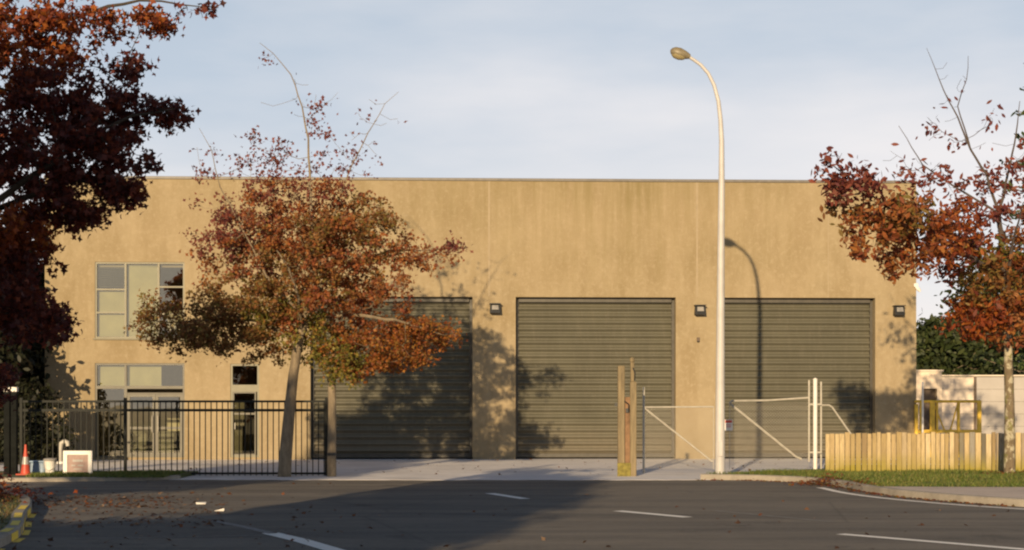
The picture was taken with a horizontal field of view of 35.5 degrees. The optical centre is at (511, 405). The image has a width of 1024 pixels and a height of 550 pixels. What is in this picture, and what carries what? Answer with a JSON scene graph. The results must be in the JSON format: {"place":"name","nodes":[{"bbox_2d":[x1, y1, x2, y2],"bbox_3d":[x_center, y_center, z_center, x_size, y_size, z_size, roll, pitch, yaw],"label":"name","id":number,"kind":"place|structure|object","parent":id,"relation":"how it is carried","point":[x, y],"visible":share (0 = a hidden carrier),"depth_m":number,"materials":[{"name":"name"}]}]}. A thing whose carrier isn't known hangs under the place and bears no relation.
{"place":"outdoors","nodes":[
{"label":"outdoors","id":0,"kind":"place"},
{"bbox_2d":[0,493,19,528],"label":"traffic island","id":1,"kind":"structure","parent":0,"point":[7,520],"depth_m":23.74,"materials":[{"name":"green plant"}]},
{"bbox_2d":[0,491,20,529],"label":"grass","id":2,"kind":"structure","parent":1,"relation":"on","point":[12,506],"depth_m":24.48,"materials":[{"name":"green plant"}]},
{"bbox_2d":[0,467,86,503],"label":"fallen leaves","id":3,"kind":"object","parent":1,"relation":"on","point":[17,490],"visible":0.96,"depth_m":27.38,"materials":[{"name":"red plant"}]},
{"bbox_2d":[0,471,198,477],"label":"verge","id":4,"kind":"structure","parent":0,"point":[186,474],"depth_m":37.56,"materials":[{"name":"green plant"}]},
{"bbox_2d":[4,388,10,474],"bbox_3d":[-11.762,0.728,37.300,0.149,2.300,0.149,0,0,0],"label":"gate post","id":5,"kind":"object","parent":4,"relation":"on","point":[7,434],"visible":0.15,"depth_m":37.23,"materials":[{"name":"paint"}]},
{"bbox_2d":[11,387,17,474],"bbox_3d":[-11.600,0.728,37.300,0.149,2.300,0.149,0,0,0],"label":"gate post","id":6,"kind":"object","parent":4,"relation":"on","point":[14,439],"visible":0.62,"depth_m":37.23,"materials":[{"name":"paint"}]},
{"bbox_2d":[16,444,30,474],"bbox_3d":[-11.218,1.258,36.900,0.360,0.705,0.360,0,0,0],"label":"traffic cone","id":7,"kind":"object","parent":4,"relation":"on","point":[25,468],"visible":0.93,"depth_m":36.84,"materials":[{"name":"plastic"}]},
{"bbox_2d":[29,460,44,472],"bbox_3d":[-11.088,1.455,37.500,0.380,0.310,0.300,0,0,0],"label":"storage crate","id":8,"kind":"object","parent":4,"relation":"on","point":[37,465],"visible":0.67,"depth_m":37.37,"materials":[{"name":"blue plastic"}]},
{"bbox_2d":[43,458,56,472],"bbox_3d":[-10.767,1.420,37.300,0.315,0.380,0.320,0,0,0],"label":"bucket","id":9,"kind":"object","parent":4,"relation":"on","point":[50,464],"visible":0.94,"depth_m":37.19,"materials":[{"name":"white plastic"}]},
{"bbox_2d":[63,451,92,472],"bbox_3d":[-10.039,1.357,37.000,0.666,0.605,0.060,0,0,0],"label":"framed sign","id":10,"kind":"object","parent":4,"relation":"on","point":[77,461],"visible":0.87,"depth_m":36.99,"materials":[{"name":"white plastic"}]},
{"bbox_2d":[26,469,186,477],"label":"grass","id":11,"kind":"structure","parent":4,"relation":"on","point":[150,473],"depth_m":36.43,"materials":[{"name":"green plant"}]},
{"bbox_2d":[0,453,935,479],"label":"yard","id":12,"kind":"structure","parent":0,"point":[548,468],"depth_m":43.48,"materials":[{"name":"concrete"}]},
{"bbox_2d":[7,251,49,433],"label":"evergreen tree","id":13,"kind":"object","parent":12,"relation":"on","point":[42,285],"visible":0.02,"depth_m":50.63,"materials":[{"name":"green plant"}]},
{"bbox_2d":[0,243,57,461],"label":"evergreen tree","id":14,"kind":"object","parent":12,"relation":"on","point":[27,360],"visible":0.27,"depth_m":47.67,"materials":[{"name":"green plant"}]},
{"bbox_2d":[0,374,78,463],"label":"shrub","id":15,"kind":"object","parent":12,"relation":"on","point":[26,391],"visible":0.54,"depth_m":45.82,"materials":[{"name":"green plant"}]},
{"bbox_2d":[57,439,68,463],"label":"vent pipe","id":16,"kind":"object","parent":12,"relation":"on","point":[61,443],"visible":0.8,"depth_m":44.94,"materials":[{"name":"white plastic"}]},
{"bbox_2d":[19,398,327,475],"bbox_3d":[-8.109,0.812,38.400,7.437,1.982,0.072,0,0,0],"label":"metal fence","id":17,"kind":"object","parent":12,"relation":"on","point":[125,410],"visible":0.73,"depth_m":38.39,"materials":[{"name":"metal"}]},
{"bbox_2d":[123,43,473,476],"bbox_3d":[-4.992,-3.409,37.800,8.197,10.346,4.136,0,0,0],"label":"oak tree","id":18,"kind":"object","parent":12,"relation":"on","point":[320,236],"visible":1,"depth_m":37.57,"materials":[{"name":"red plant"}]},
{"bbox_2d":[327,377,336,476],"bbox_3d":[-4.281,0.567,38.000,0.222,2.461,0.228,0,0,0],"label":"timber post","id":19,"kind":"object","parent":12,"relation":"on","point":[331,456],"visible":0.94,"depth_m":37.91,"materials":[{"name":"brown wood"}]},
{"bbox_2d":[44,175,916,459],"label":"warehouse","id":20,"kind":"structure","parent":12,"relation":"on","point":[590,285],"depth_m":50.27,"materials":[{"name":"paint"}]},
{"bbox_2d":[93,262,184,339],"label":"window","id":21,"kind":"structure","parent":20,"relation":"in","point":[112,305],"depth_m":49.72,"materials":[{"name":"glass"}]},
{"bbox_2d":[127,394,155,454],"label":"glass door","id":22,"kind":"structure","parent":20,"relation":"in","point":[128,395],"depth_m":49.60,"materials":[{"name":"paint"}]},
{"bbox_2d":[156,394,182,454],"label":"glass door","id":23,"kind":"structure","parent":20,"relation":"in","point":[157,395],"depth_m":49.64,"materials":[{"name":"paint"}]},
{"bbox_2d":[233,392,255,454],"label":"side door","id":24,"kind":"structure","parent":20,"relation":"in","point":[236,395],"depth_m":49.76,"materials":[{"name":"paint"}]},
{"bbox_2d":[311,297,471,457],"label":"roller door","id":25,"kind":"structure","parent":20,"relation":"in","point":[426,413],"depth_m":50.27,"materials":[{"name":"paint"}]},
{"bbox_2d":[489,303,500,312],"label":"floodlight","id":26,"kind":"object","parent":20,"relation":"attached to","point":[494,307],"visible":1,"depth_m":49.74,"materials":[{"name":"black metal"}]},
{"bbox_2d":[516,298,673,457],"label":"roller door","id":27,"kind":"structure","parent":20,"relation":"in","point":[569,351],"depth_m":50.51,"materials":[{"name":"paint"}]},
{"bbox_2d":[694,305,705,314],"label":"floodlight","id":28,"kind":"object","parent":20,"relation":"attached to","point":[699,309],"visible":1,"depth_m":50.03,"materials":[{"name":"black metal"}]},
{"bbox_2d":[725,298,872,456],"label":"roller door","id":29,"kind":"structure","parent":20,"relation":"in","point":[773,346],"depth_m":50.79,"materials":[{"name":"paint"}]},
{"bbox_2d":[893,305,905,314],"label":"floodlight","id":30,"kind":"object","parent":20,"relation":"attached to","point":[898,309],"visible":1,"depth_m":50.28,"materials":[{"name":"black metal"}]},
{"bbox_2d":[914,283,920,291],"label":"corner light","id":31,"kind":"object","parent":20,"relation":"attached to","point":[917,288],"visible":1,"depth_m":50.48,"materials":[{"name":"white plastic"}]},
{"bbox_2d":[145,458,822,474],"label":"fallen leaves","id":32,"kind":"object","parent":12,"relation":"on","point":[514,465],"visible":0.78,"depth_m":43.65,"materials":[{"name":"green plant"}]},
{"bbox_2d":[615,357,636,475],"bbox_3d":[2.709,0.330,38.177,0.517,2.952,0.226,0,0,0],"label":"gate support","id":33,"kind":"object","parent":12,"relation":"on","point":[626,436],"visible":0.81,"depth_m":38.11,"materials":[{"name":"brown wood"}]},
{"bbox_2d":[643,387,713,473],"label":"chain link gate","id":34,"kind":"structure","parent":12,"relation":"on","point":[661,421],"depth_m":39.59,"materials":[{"name":"silver metal"}]},
{"bbox_2d":[670,47,724,473],"bbox_3d":[4.267,-3.277,36.787,1.262,9.915,0.259,0,0,0],"label":"street lamp","id":35,"kind":"object","parent":12,"relation":"on","point":[677,53],"visible":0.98,"depth_m":36.72,"materials":[{"name":"white metal"}]},
{"bbox_2d":[810,378,821,468],"bbox_3d":[7.509,0.535,39.600,0.310,2.416,0.112,0,0,0],"label":"fence post","id":36,"kind":"object","parent":12,"relation":"on","point":[814,404],"visible":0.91,"depth_m":39.56,"materials":[{"name":"white metal"}]},
{"bbox_2d":[729,380,809,468],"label":"chain link gate","id":37,"kind":"structure","parent":36,"relation":"attached to","point":[767,433],"depth_m":39.59,"materials":[{"name":"silver metal"}]},
{"bbox_2d":[725,420,732,430],"bbox_3d":[5.351,0.493,39.539,0.200,0.270,0.014,0,0,0],"label":"warning sign","id":38,"kind":"object","parent":37,"relation":"attached to","point":[728,425],"visible":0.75,"depth_m":39.53,"materials":[{"name":"white plastic"}]},
{"bbox_2d":[820,382,851,468],"bbox_3d":[8.089,0.561,39.700,0.886,2.284,0.048,0,0,0],"label":"pipe brace post","id":39,"kind":"object","parent":12,"relation":"on","point":[841,420],"visible":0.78,"depth_m":39.68,"materials":[{"name":"silver metal"}]},
{"bbox_2d":[922,382,923,432],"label":"marker post","id":40,"kind":"object","parent":12,"relation":"on","point":[922,407],"visible":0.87,"depth_m":49.48,"materials":[{"name":"white plastic"}]},
{"bbox_2d":[916,370,943,452],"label":"outbuilding","id":41,"kind":"structure","parent":12,"relation":"on","point":[931,380],"depth_m":56.00,"materials":[{"name":"beige concrete"}]},
{"bbox_2d":[924,389,935,452],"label":"door","id":42,"kind":"structure","parent":41,"relation":"in","point":[929,394],"depth_m":56.21,"materials":[{"name":"brown metal"}]},
{"bbox_2d":[914,400,981,456],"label":"yellow barrier","id":43,"kind":"object","parent":12,"relation":"on","point":[933,407],"visible":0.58,"depth_m":50.46,"materials":[{"name":"metal"}]},
{"bbox_2d":[916,311,1018,401],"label":"evergreen tree","id":44,"kind":"object","parent":12,"relation":"on","point":[932,345],"visible":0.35,"depth_m":64.88,"materials":[{"name":"green plant"}]},
{"bbox_2d":[916,292,1023,401],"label":"evergreen tree","id":45,"kind":"object","parent":12,"relation":"on","point":[1014,354],"visible":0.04,"depth_m":66.51,"materials":[{"name":"green plant"}]},
{"bbox_2d":[933,242,1023,373],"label":"tree","id":46,"kind":"object","parent":12,"relation":"on","point":[957,295],"visible":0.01,"depth_m":70.06,"materials":[{"name":"green plant"}]},
{"bbox_2d":[942,375,1023,433],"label":"panel fence","id":47,"kind":"object","parent":12,"relation":"on","point":[974,387],"visible":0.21,"depth_m":57.49,"materials":[{"name":"white concrete"}]},
{"bbox_2d":[979,63,1023,371],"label":"tree","id":48,"kind":"object","parent":12,"relation":"on","point":[1017,357],"visible":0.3,"depth_m":60.43,"materials":[{"name":"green plant"}]},
{"bbox_2d":[0,480,1023,549],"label":"road","id":49,"kind":"structure","parent":0,"point":[558,514],"depth_m":24.21,"materials":[{"name":"grey asphalt"}]},
{"bbox_2d":[0,492,31,547],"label":"kerb","id":50,"kind":"structure","parent":49,"relation":"on","point":[5,538],"depth_m":21.45,"materials":[{"name":"concrete"}]},
{"bbox_2d":[0,528,24,541],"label":"yellow kerb mark","id":51,"kind":"object","parent":50,"relation":"on","point":[14,535],"visible":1,"depth_m":20.10,"materials":[{"name":"paint"}]},
{"bbox_2d":[10,521,30,534],"bbox_3d":[-6.544,1.631,21.300,0.242,0.130,0.890,0,0,-15],"label":"yellow kerb mark","id":52,"kind":"object","parent":50,"relation":"on","point":[26,532],"visible":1,"depth_m":21.31,"materials":[{"name":"paint"}]},
{"bbox_2d":[14,513,31,526],"bbox_3d":[-6.970,1.631,22.800,0.240,0.130,1.113,0,0,-16],"label":"yellow kerb mark","id":53,"kind":"object","parent":50,"relation":"on","point":[20,515],"visible":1,"depth_m":22.73,"materials":[{"name":"paint"}]},
{"bbox_2d":[18,505,35,517],"bbox_3d":[-7.439,1.631,24.550,0.243,0.130,0.986,0,0,-14],"label":"yellow kerb mark","id":54,"kind":"object","parent":50,"relation":"on","point":[28,511],"visible":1,"depth_m":24.59,"materials":[{"name":"paint"}]},
{"bbox_2d":[0,475,180,481],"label":"kerb","id":55,"kind":"structure","parent":49,"relation":"on","point":[45,479],"depth_m":35.64,"materials":[{"name":"concrete"}]},
{"bbox_2d":[0,0,226,411],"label":"copper tree","id":56,"kind":"object","parent":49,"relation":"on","point":[79,133],"visible":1,"depth_m":15.81,"materials":[{"name":"red plant"}]},
{"bbox_2d":[212,520,274,533],"bbox_3d":[-3.792,1.696,22.392,0.165,0.001,2.769,0,0,-28],"label":"faded marking","id":57,"kind":"object","parent":49,"relation":"on","point":[250,528],"visible":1,"depth_m":22.18,"materials":[{"name":"paint"}]},
{"bbox_2d":[263,533,343,549],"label":"give way line","id":58,"kind":"object","parent":49,"relation":"on","point":[318,545],"visible":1,"depth_m":19.90,"materials":[{"name":"white paint"}]},
{"bbox_2d":[486,493,529,498],"bbox_3d":[-0.095,1.696,29.896,0.210,0.001,1.958,0,0,-20],"label":"lane marking","id":59,"kind":"object","parent":49,"relation":"on","point":[507,496],"visible":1,"depth_m":29.70,"materials":[{"name":"white paint"}]},
{"bbox_2d":[10,482,1008,549],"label":"fallen leaves","id":60,"kind":"object","parent":49,"relation":"on","point":[155,501],"visible":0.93,"depth_m":26.03,"materials":[{"name":"brown plant"}]},
{"bbox_2d":[618,511,688,516],"bbox_3d":[2.180,1.696,24.960,0.210,0.001,1.756,0,0,-33],"label":"lane marking","id":61,"kind":"object","parent":49,"relation":"on","point":[653,513],"visible":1,"depth_m":24.93,"materials":[{"name":"white paint"}]},
{"bbox_2d":[700,474,1023,506],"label":"kerb","id":62,"kind":"structure","parent":49,"relation":"on","point":[1007,501],"depth_m":30.13,"materials":[{"name":"concrete"}]},
{"bbox_2d":[817,487,1021,508],"bbox_3d":[20.942,1.696,21.928,36.194,0.001,6.418,0,0,27],"label":"edge line","id":63,"kind":"object","parent":49,"relation":"on","point":[905,500],"visible":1,"depth_m":28.76,"materials":[{"name":"white paint"}]},
{"bbox_2d":[839,534,1023,549],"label":"lane marking","id":64,"kind":"object","parent":49,"relation":"on","point":[935,541],"visible":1,"depth_m":19.90,"materials":[{"name":"white paint"}]},
{"bbox_2d":[0,0,1023,327],"label":"sky","id":65,"kind":"structure","parent":0,"point":[562,89],"materials":[{"name":"blue"}]},
{"bbox_2d":[706,465,1023,486],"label":"verge","id":66,"kind":"structure","parent":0,"point":[895,476],"depth_m":35.47,"materials":[{"name":"green plant"}]},
{"bbox_2d":[696,469,1023,506],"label":"fallen leaves","id":67,"kind":"object","parent":66,"relation":"on","point":[810,481],"visible":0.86,"depth_m":33.44,"materials":[{"name":"brown plant"}]},
{"bbox_2d":[809,50,1023,472],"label":"maple tree","id":68,"kind":"object","parent":66,"relation":"on","point":[1003,314],"visible":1,"depth_m":35.79,"materials":[{"name":"red plant"}]},
{"bbox_2d":[825,432,1023,470],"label":"timber fence","id":69,"kind":"object","parent":66,"relation":"on","point":[900,451],"visible":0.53,"depth_m":38.19,"materials":[{"name":"beige wood"}]},
{"bbox_2d":[882,486,1023,497],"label":"footpath","id":70,"kind":"structure","parent":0,"point":[1013,492],"depth_m":29.54,"materials":[{"name":"concrete"}]}
]}

